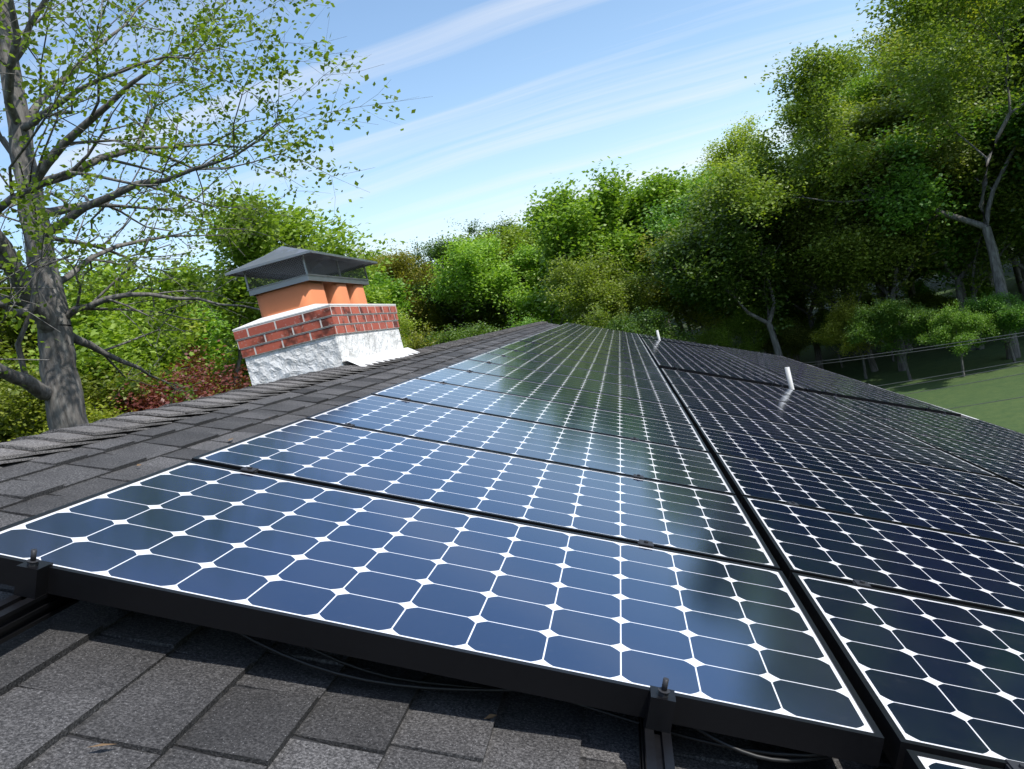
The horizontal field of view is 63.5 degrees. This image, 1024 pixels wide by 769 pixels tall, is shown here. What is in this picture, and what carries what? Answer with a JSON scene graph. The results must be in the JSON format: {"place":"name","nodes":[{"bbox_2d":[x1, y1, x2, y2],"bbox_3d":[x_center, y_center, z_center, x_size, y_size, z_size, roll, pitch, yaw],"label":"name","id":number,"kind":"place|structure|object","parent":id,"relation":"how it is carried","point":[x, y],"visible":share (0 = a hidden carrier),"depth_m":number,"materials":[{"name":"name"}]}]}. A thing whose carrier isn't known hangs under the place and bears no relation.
{"place":"outdoors","nodes":[
{"label":"outdoors","id":0,"kind":"place"},
{"bbox_2d":[0,0,908,288],"label":"sky","id":1,"kind":"structure","parent":0,"point":[526,94],"materials":[{"name":"blue"}]},
{"bbox_2d":[576,247,1023,433],"bbox_3d":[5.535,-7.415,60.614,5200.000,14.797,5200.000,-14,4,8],"label":"ground","id":2,"kind":"structure","parent":0,"point":[933,362],"depth_m":26.48,"materials":[{"name":"green plant"}]},
{"bbox_2d":[0,260,77,410],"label":"bush","id":3,"kind":"object","parent":2,"relation":"on","point":[10,335],"visible":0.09,"depth_m":24.44,"materials":[{"name":"green plant"}]},
{"bbox_2d":[0,386,134,440],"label":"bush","id":4,"kind":"object","parent":2,"relation":"on","point":[98,415],"depth_m":20.01,"materials":[{"name":"green plant"}]},
{"bbox_2d":[0,347,162,442],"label":"bush","id":5,"kind":"object","parent":2,"relation":"on","point":[13,409],"visible":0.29,"depth_m":21.09,"materials":[{"name":"green plant"}]},
{"bbox_2d":[0,273,215,376],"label":"tree","id":6,"kind":"object","parent":2,"relation":"on","point":[190,327],"depth_m":30.42,"materials":[{"name":"green plant"}]},
{"bbox_2d":[97,338,251,416],"bbox_3d":[-8.392,2.479,22.268,5.522,7.169,6.466,-13,4,17],"label":"bush","id":7,"kind":"object","parent":2,"relation":"on","point":[153,401],"visible":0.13,"depth_m":22.10,"materials":[{"name":"red plant"}]},
{"bbox_2d":[171,340,218,382],"bbox_3d":[-13.427,2.546,31.223,6.614,8.585,7.744,-18,5,-44],"label":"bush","id":8,"kind":"object","parent":2,"relation":"on","point":[195,362],"visible":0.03,"depth_m":30.99,"materials":[{"name":"green plant"}]},
{"bbox_2d":[0,176,405,392],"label":"tree","id":9,"kind":"object","parent":2,"relation":"on","point":[96,327],"visible":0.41,"depth_m":25.90,"materials":[{"name":"green plant"}]},
{"bbox_2d":[160,362,250,397],"bbox_3d":[-8.471,2.553,23.738,6.150,6.663,4.654,-13,4,19],"label":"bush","id":10,"kind":"object","parent":2,"relation":"on","point":[197,378],"visible":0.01,"depth_m":24.11,"materials":[{"name":"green plant"}]},
{"bbox_2d":[181,286,250,385],"bbox_3d":[-16.357,1.252,37.363,11.880,11.982,10.472,-13,4,12],"label":"bush","id":11,"kind":"object","parent":2,"relation":"on","point":[212,341],"visible":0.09,"depth_m":35.80,"materials":[{"name":"green plant"}]},
{"bbox_2d":[0,0,432,429],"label":"tree","id":12,"kind":"object","parent":2,"relation":"on","point":[38,287],"visible":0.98,"depth_m":11.92,"materials":[{"name":"green plant"}]},
{"bbox_2d":[203,361,251,389],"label":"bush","id":13,"kind":"object","parent":2,"relation":"on","point":[233,381],"depth_m":28.63,"materials":[{"name":"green plant"}]},
{"bbox_2d":[199,283,256,381],"bbox_3d":[-12.957,-0.289,44.688,10.801,12.358,12.253,-16,4,-33],"label":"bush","id":14,"kind":"object","parent":2,"relation":"on","point":[228,321],"visible":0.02,"depth_m":39.51,"materials":[{"name":"green plant"}]},
{"bbox_2d":[355,272,404,343],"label":"tree","id":15,"kind":"object","parent":2,"relation":"on","point":[372,297],"visible":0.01,"depth_m":49.35,"materials":[{"name":"green plant"}]},
{"bbox_2d":[359,258,418,341],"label":"tree","id":16,"kind":"object","parent":2,"relation":"on","point":[397,292],"visible":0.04,"depth_m":53.07,"materials":[{"name":"green plant"}]},
{"bbox_2d":[370,239,436,325],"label":"tree","id":17,"kind":"object","parent":2,"relation":"on","point":[399,268],"visible":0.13,"depth_m":56.68,"materials":[{"name":"green plant"}]},
{"bbox_2d":[397,306,427,348],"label":"bush","id":18,"kind":"object","parent":2,"relation":"on","point":[404,327],"visible":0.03,"depth_m":38.59,"materials":[{"name":"green plant"}]},
{"bbox_2d":[346,246,490,338],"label":"tree","id":19,"kind":"object","parent":2,"relation":"on","point":[437,317],"visible":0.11,"depth_m":63.39,"materials":[{"name":"green plant"}]},
{"bbox_2d":[402,320,451,349],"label":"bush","id":20,"kind":"object","parent":2,"relation":"on","point":[418,342],"visible":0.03,"depth_m":34.30,"materials":[{"name":"green plant"}]},
{"bbox_2d":[398,211,525,341],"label":"tree","id":21,"kind":"object","parent":2,"relation":"on","point":[430,254],"visible":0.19,"depth_m":60.02,"materials":[{"name":"green plant"}]},
{"bbox_2d":[422,320,505,346],"bbox_3d":[-1.377,0.290,33.919,4.063,6.070,6.074,-17,5,-39],"label":"bush","id":22,"kind":"object","parent":2,"relation":"on","point":[452,336],"visible":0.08,"depth_m":33.86,"materials":[{"name":"green plant"}]},
{"bbox_2d":[422,215,563,332],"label":"tree","id":23,"kind":"object","parent":2,"relation":"on","point":[512,236],"visible":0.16,"depth_m":56.49,"materials":[{"name":"green plant"}]},
{"bbox_2d":[410,228,612,327],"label":"tree","id":24,"kind":"object","parent":2,"relation":"on","point":[479,267],"visible":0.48,"depth_m":49.12,"materials":[{"name":"green plant"}]},
{"bbox_2d":[504,312,545,328],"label":"bush","id":25,"kind":"object","parent":2,"relation":"on","point":[528,319],"visible":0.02,"depth_m":33.90,"materials":[{"name":"green plant"}]},
{"bbox_2d":[572,300,633,328],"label":"bush","id":26,"kind":"object","parent":2,"relation":"on","point":[598,314],"visible":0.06,"depth_m":30.15,"materials":[{"name":"green plant"}]},
{"bbox_2d":[532,242,682,327],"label":"tree","id":27,"kind":"object","parent":2,"relation":"on","point":[588,286],"visible":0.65,"depth_m":34.94,"materials":[{"name":"green plant"}]},
{"bbox_2d":[512,156,723,337],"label":"tree","id":28,"kind":"object","parent":2,"relation":"on","point":[602,215],"visible":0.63,"depth_m":41.01,"materials":[{"name":"green plant"}]},
{"bbox_2d":[603,304,699,342],"bbox_3d":[4.793,-0.414,29.689,3.211,4.797,4.800,-15,4,-8],"label":"bush","id":29,"kind":"object","parent":2,"relation":"on","point":[650,323],"visible":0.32,"depth_m":28.32,"materials":[{"name":"green plant"}]},
{"bbox_2d":[676,318,686,337],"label":"tree","id":30,"kind":"object","parent":2,"relation":"on","point":[681,327],"depth_m":78.28,"materials":[{"name":"green plant"}]},
{"bbox_2d":[628,224,737,342],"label":"tree","id":31,"kind":"object","parent":2,"relation":"on","point":[655,296],"visible":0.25,"depth_m":34.18,"materials":[{"name":"green plant"}]},
{"bbox_2d":[686,321,692,336],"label":"tree","id":32,"kind":"object","parent":2,"relation":"on","point":[689,328],"depth_m":83.24,"materials":[{"name":"green plant"}]},
{"bbox_2d":[651,225,771,346],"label":"tree","id":33,"kind":"object","parent":2,"relation":"on","point":[681,293],"visible":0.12,"depth_m":31.61,"materials":[{"name":"green plant"}]},
{"bbox_2d":[643,111,782,257],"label":"tree","id":34,"kind":"object","parent":2,"relation":"on","point":[724,154],"visible":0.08,"depth_m":47.90,"materials":[{"name":"green plant"}]},
{"bbox_2d":[633,161,808,355],"bbox_3d":[8.688,-3.357,30.193,6.038,9.022,9.027,-11,5,42],"label":"tree","id":35,"kind":"object","parent":2,"relation":"on","point":[709,252],"visible":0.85,"depth_m":28.98,"materials":[{"name":"green plant"}]},
{"bbox_2d":[635,164,823,353],"bbox_3d":[10.352,-4.652,34.926,8.432,9.934,6.558,-12,4,27],"label":"tree","id":36,"kind":"object","parent":2,"relation":"on","point":[656,220],"visible":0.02,"depth_m":34.77,"materials":[{"name":"green plant"}]},
{"bbox_2d":[690,295,796,352],"bbox_3d":[8.717,-1.270,31.572,3.875,4.198,2.932,-15,4,-15],"label":"bush","id":37,"kind":"object","parent":2,"relation":"on","point":[719,336],"visible":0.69,"depth_m":30.89,"materials":[{"name":"green plant"}]},
{"bbox_2d":[742,285,802,354],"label":"tree","id":38,"kind":"object","parent":2,"relation":"on","point":[782,313],"visible":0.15,"depth_m":34.19,"materials":[{"name":"green plant"}]},
{"bbox_2d":[746,316,822,359],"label":"tree","id":39,"kind":"object","parent":2,"relation":"on","point":[796,339],"visible":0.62,"depth_m":30.73,"materials":[{"name":"green plant"}]},
{"bbox_2d":[792,302,805,360],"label":"tree","id":40,"kind":"object","parent":2,"relation":"on","point":[797,358],"depth_m":38.33,"materials":[{"name":"green plant"}]},
{"bbox_2d":[753,209,846,369],"bbox_3d":[11.849,-4.023,33.684,8.248,8.244,5.517,-14,4,8],"label":"tree","id":41,"kind":"object","parent":2,"relation":"on","point":[817,348],"visible":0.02,"depth_m":33.24,"materials":[{"name":"green plant"}]},
{"bbox_2d":[778,306,831,337],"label":"tree","id":42,"kind":"object","parent":2,"relation":"on","point":[804,315],"visible":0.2,"depth_m":37.02,"materials":[{"name":"green plant"}]},
{"bbox_2d":[811,310,842,367],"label":"tree","id":43,"kind":"object","parent":2,"relation":"on","point":[816,325],"visible":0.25,"depth_m":32.78,"materials":[{"name":"green plant"}]},
{"bbox_2d":[785,110,898,302],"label":"tree","id":44,"kind":"object","parent":2,"relation":"on","point":[881,295],"depth_m":41.60,"materials":[{"name":"green plant"}]},
{"bbox_2d":[746,199,938,371],"bbox_3d":[11.880,-3.280,29.738,4.834,7.222,7.226,-16,4,-26],"label":"tree","id":45,"kind":"object","parent":2,"relation":"on","point":[859,251],"visible":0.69,"depth_m":28.25,"materials":[{"name":"green plant"}]},
{"bbox_2d":[831,284,862,355],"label":"tree","id":46,"kind":"object","parent":2,"relation":"on","point":[852,353],"depth_m":35.38,"materials":[{"name":"green plant"}]},
{"bbox_2d":[676,0,1023,358],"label":"tree","id":47,"kind":"object","parent":2,"relation":"on","point":[937,69],"visible":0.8,"depth_m":27.00,"materials":[{"name":"green plant"}]},
{"bbox_2d":[808,292,900,378],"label":"tree","id":48,"kind":"object","parent":2,"relation":"on","point":[833,333],"visible":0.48,"depth_m":28.09,"materials":[{"name":"green plant"}]},
{"bbox_2d":[851,292,878,308],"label":"tree","id":49,"kind":"object","parent":2,"relation":"on","point":[869,299],"visible":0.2,"depth_m":40.39,"materials":[{"name":"green plant"}]},
{"bbox_2d":[823,85,916,280],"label":"tree","id":50,"kind":"object","parent":2,"relation":"on","point":[843,106],"depth_m":60.69,"materials":[{"name":"green plant"}]},
{"bbox_2d":[784,85,960,351],"bbox_3d":[14.176,-5.897,32.215,7.228,10.948,9.293,-11,5,41],"label":"tree","id":51,"kind":"object","parent":2,"relation":"on","point":[868,118],"visible":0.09,"depth_m":30.71,"materials":[{"name":"green plant"}]},
{"bbox_2d":[775,101,972,342],"bbox_3d":[16.238,-6.513,34.229,9.245,10.891,7.190,-12,4,28],"label":"tree","id":52,"kind":"object","parent":2,"relation":"on","point":[912,291],"depth_m":34.44,"materials":[{"name":"green plant"}]},
{"bbox_2d":[772,20,982,273],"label":"tree","id":53,"kind":"object","parent":2,"relation":"on","point":[865,60],"visible":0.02,"depth_m":68.95,"materials":[{"name":"green plant"}]},
{"bbox_2d":[848,240,918,349],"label":"tree","id":54,"kind":"object","parent":2,"relation":"on","point":[879,280],"depth_m":32.73,"materials":[{"name":"green plant"}]},
{"bbox_2d":[842,297,938,380],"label":"tree","id":55,"kind":"object","parent":2,"relation":"on","point":[890,313],"visible":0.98,"depth_m":26.05,"materials":[{"name":"green plant"}]},
{"bbox_2d":[765,113,1021,370],"bbox_3d":[13.195,-4.281,28.733,8.819,8.814,5.899,-11,5,42],"label":"tree","id":56,"kind":"object","parent":2,"relation":"on","point":[946,156],"visible":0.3,"depth_m":27.22,"materials":[{"name":"green plant"}]},
{"bbox_2d":[879,304,921,361],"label":"tree","id":57,"kind":"object","parent":2,"relation":"on","point":[892,355],"visible":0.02,"depth_m":31.09,"materials":[{"name":"green plant"}]},
{"bbox_2d":[841,12,995,118],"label":"tree","id":58,"kind":"object","parent":2,"relation":"on","point":[881,38],"visible":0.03,"depth_m":41.62,"materials":[{"name":"green plant"}]},
{"bbox_2d":[901,278,936,300],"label":"tree","id":59,"kind":"object","parent":2,"relation":"on","point":[925,289],"visible":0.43,"depth_m":40.42,"materials":[{"name":"green plant"}]},
{"bbox_2d":[818,0,1023,281],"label":"tree","id":60,"kind":"object","parent":2,"relation":"on","point":[863,87],"visible":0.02,"depth_m":45.52,"materials":[{"name":"green plant"}]},
{"bbox_2d":[903,290,957,346],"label":"tree","id":61,"kind":"object","parent":2,"relation":"on","point":[929,300],"visible":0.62,"depth_m":31.63,"materials":[{"name":"green plant"}]},
{"bbox_2d":[840,108,1022,350],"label":"tree","id":62,"kind":"object","parent":2,"relation":"on","point":[909,187],"visible":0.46,"depth_m":26.57,"materials":[{"name":"green plant"}]},
{"bbox_2d":[876,0,1013,104],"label":"tree","id":63,"kind":"object","parent":2,"relation":"on","point":[971,16],"visible":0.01,"depth_m":33.04,"materials":[{"name":"green plant"}]},
{"bbox_2d":[924,269,966,302],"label":"tree","id":64,"kind":"object","parent":2,"relation":"on","point":[962,286],"depth_m":36.33,"materials":[{"name":"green plant"}]},
{"bbox_2d":[901,90,1008,294],"bbox_3d":[20.912,-8.198,36.998,7.713,11.682,9.917,-16,4,-33],"label":"tree","id":65,"kind":"object","parent":2,"relation":"on","point":[989,280],"depth_m":37.40,"materials":[{"name":"green plant"}]},
{"bbox_2d":[891,0,1023,125],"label":"tree","id":66,"kind":"object","parent":2,"relation":"on","point":[1003,82],"visible":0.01,"depth_m":30.90,"materials":[{"name":"green plant"}]},
{"bbox_2d":[915,299,1005,376],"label":"tree","id":67,"kind":"object","parent":2,"relation":"on","point":[954,322],"visible":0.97,"depth_m":24.26,"materials":[{"name":"green plant"}]},
{"bbox_2d":[909,136,1023,284],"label":"tree","id":68,"kind":"object","parent":2,"relation":"on","point":[1021,266],"visible":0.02,"depth_m":28.58,"materials":[{"name":"green plant"}]},
{"bbox_2d":[930,160,1023,349],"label":"tree","id":69,"kind":"object","parent":2,"relation":"on","point":[984,274],"visible":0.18,"depth_m":28.20,"materials":[{"name":"green plant"}]},
{"bbox_2d":[963,270,994,300],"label":"tree","id":70,"kind":"object","parent":2,"relation":"on","point":[991,288],"visible":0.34,"depth_m":37.58,"materials":[{"name":"green plant"}]},
{"bbox_2d":[938,167,1023,263],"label":"tree","id":71,"kind":"object","parent":2,"relation":"on","point":[1015,206],"visible":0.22,"depth_m":26.81,"materials":[{"name":"green plant"}]},
{"bbox_2d":[940,82,1023,243],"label":"tree","id":72,"kind":"object","parent":2,"relation":"on","point":[1018,122],"visible":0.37,"depth_m":26.16,"materials":[{"name":"green plant"}]},
{"bbox_2d":[952,239,1023,300],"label":"tree","id":73,"kind":"object","parent":2,"relation":"on","point":[1017,272],"depth_m":35.47,"materials":[{"name":"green plant"}]},
{"bbox_2d":[957,291,1023,362],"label":"tree","id":74,"kind":"object","parent":2,"relation":"on","point":[1011,318],"visible":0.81,"depth_m":24.79,"materials":[{"name":"green plant"}]},
{"bbox_2d":[974,78,1023,185],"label":"tree","id":75,"kind":"object","parent":2,"relation":"on","point":[1018,150],"visible":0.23,"depth_m":26.25,"materials":[{"name":"green plant"}]},
{"bbox_2d":[985,0,1023,253],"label":"tree","id":76,"kind":"object","parent":2,"relation":"on","point":[1021,24],"visible":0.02,"depth_m":28.21,"materials":[{"name":"green plant"}]},
{"bbox_2d":[1003,80,1023,268],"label":"tree","id":77,"kind":"object","parent":2,"relation":"on","point":[1020,257],"depth_m":30.04,"materials":[{"name":"green plant"}]},
{"label":"panel","id":78,"kind":"object","parent":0,"visible":0},
{"bbox_2d":[0,323,1023,768],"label":"panel frames","id":79,"kind":"structure","parent":78,"relation":"on","point":[826,739],"depth_m":1.37,"materials":[{"name":"black metal"}]},
{"bbox_2d":[0,323,1023,768],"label":"glass panel","id":80,"kind":"object","parent":79,"relation":"in","point":[946,675],"visible":0.96,"depth_m":2.05,"materials":[{"name":"blue glass"}]},
{"bbox_2d":[237,633,832,762],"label":"cables","id":81,"kind":"object","parent":79,"relation":"attached to","point":[751,752],"visible":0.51,"depth_m":1.38,"materials":[{"name":"black plastic"}]},
{"bbox_3d":[-0.125,2.085,8.782,10.714,4.860,21.800,-14,4,8],"label":"house","id":82,"kind":"object","parent":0,"visible":0},
{"bbox_2d":[0,336,969,760],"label":"roof deck","id":83,"kind":"structure","parent":82,"relation":"on","point":[268,652],"depth_m":1.24,"materials":[{"name":"black"}]},
{"bbox_2d":[0,321,547,468],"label":"ridge cap","id":84,"kind":"object","parent":83,"relation":"on","point":[24,448],"visible":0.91,"depth_m":3.23,"materials":[{"name":"grey asphalt"}]},
{"bbox_2d":[0,323,973,768],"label":"shingles","id":85,"kind":"object","parent":83,"relation":"on","point":[142,695],"visible":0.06,"depth_m":1.35,"materials":[{"name":"grey asphalt"}]},
{"bbox_2d":[90,417,496,746],"bbox_3d":[1.431,0.744,1.577,5.570,0.013,4.814,9,7,6],"label":"debris","id":86,"kind":"object","parent":85,"relation":"on","point":[491,715],"visible":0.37,"depth_m":1.35,"materials":[{"name":"brown plant"}]},
{"bbox_2d":[344,347,419,365],"bbox_3d":[-0.973,-0.218,6.419,0.127,0.073,1.660,-14,4,8],"label":"chimney flashing","id":87,"kind":"object","parent":85,"relation":"on","point":[380,357],"visible":1,"depth_m":6.28,"materials":[{"name":"grey metal"}]},
{"bbox_2d":[0,323,947,768],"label":"rails","id":88,"kind":"object","parent":85,"relation":"on","point":[28,603],"visible":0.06,"depth_m":1.34,"materials":[{"name":"black metal"}]},
{"bbox_2d":[27,322,1023,768],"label":"clamps","id":89,"kind":"object","parent":88,"relation":"attached to","point":[663,690],"visible":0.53,"depth_m":2.07,"materials":[{"name":"grey metal"}]},
{"bbox_2d":[656,330,794,389],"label":"vent pipes","id":90,"kind":"object","parent":85,"relation":"on","point":[789,378],"visible":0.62,"depth_m":8.54,"materials":[{"name":"grey plastic"}]},
{"bbox_2d":[808,332,1023,408],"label":"wires","id":91,"kind":"object","parent":82,"relation":"attached to","point":[947,374],"visible":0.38,"depth_m":12.38,"materials":[{"name":"grey"}]},
{"bbox_3d":[-3.183,1.494,9.122,5.707,2.552,22.400,-14,4,8],"label":"roof","id":92,"kind":"object","parent":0,"visible":0},
{"bbox_2d":[245,328,402,385],"bbox_3d":[-1.216,0.453,6.506,0.670,1.635,1.620,-14,4,8],"label":"chimney stucco","id":93,"kind":"object","parent":92,"relation":"on","point":[331,351],"visible":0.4,"depth_m":5.68,"materials":[{"name":"white paint"}]},
{"bbox_2d":[232,304,398,357],"bbox_3d":[-1.445,-0.458,6.447,0.718,0.246,1.668,-14,4,8],"label":"chimney","id":94,"kind":"object","parent":93,"relation":"on","point":[303,327],"depth_m":5.66,"materials":[{"name":"red brick"}]},
{"bbox_2d":[256,280,366,321],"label":"flue tiles","id":95,"kind":"object","parent":94,"relation":"on","point":[291,297],"visible":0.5,"depth_m":5.81,"materials":[{"name":"brown ceramic"}]},
{"bbox_2d":[225,246,377,295],"bbox_3d":[-1.564,-0.888,6.421,0.634,0.316,1.574,-14,4,8],"label":"chimney cap","id":96,"kind":"object","parent":95,"relation":"on","point":[281,253],"visible":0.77,"depth_m":6.11,"materials":[{"name":"grey metal"}]},
{"bbox_2d":[245,255,366,288],"bbox_3d":[-1.552,-0.842,6.424,0.444,0.135,1.384,-14,4,8],"label":"chimney cap mesh","id":97,"kind":"object","parent":96,"relation":"attached to","point":[289,275],"visible":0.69,"depth_m":5.86,"materials":[{"name":"grey metal"}]}
]}

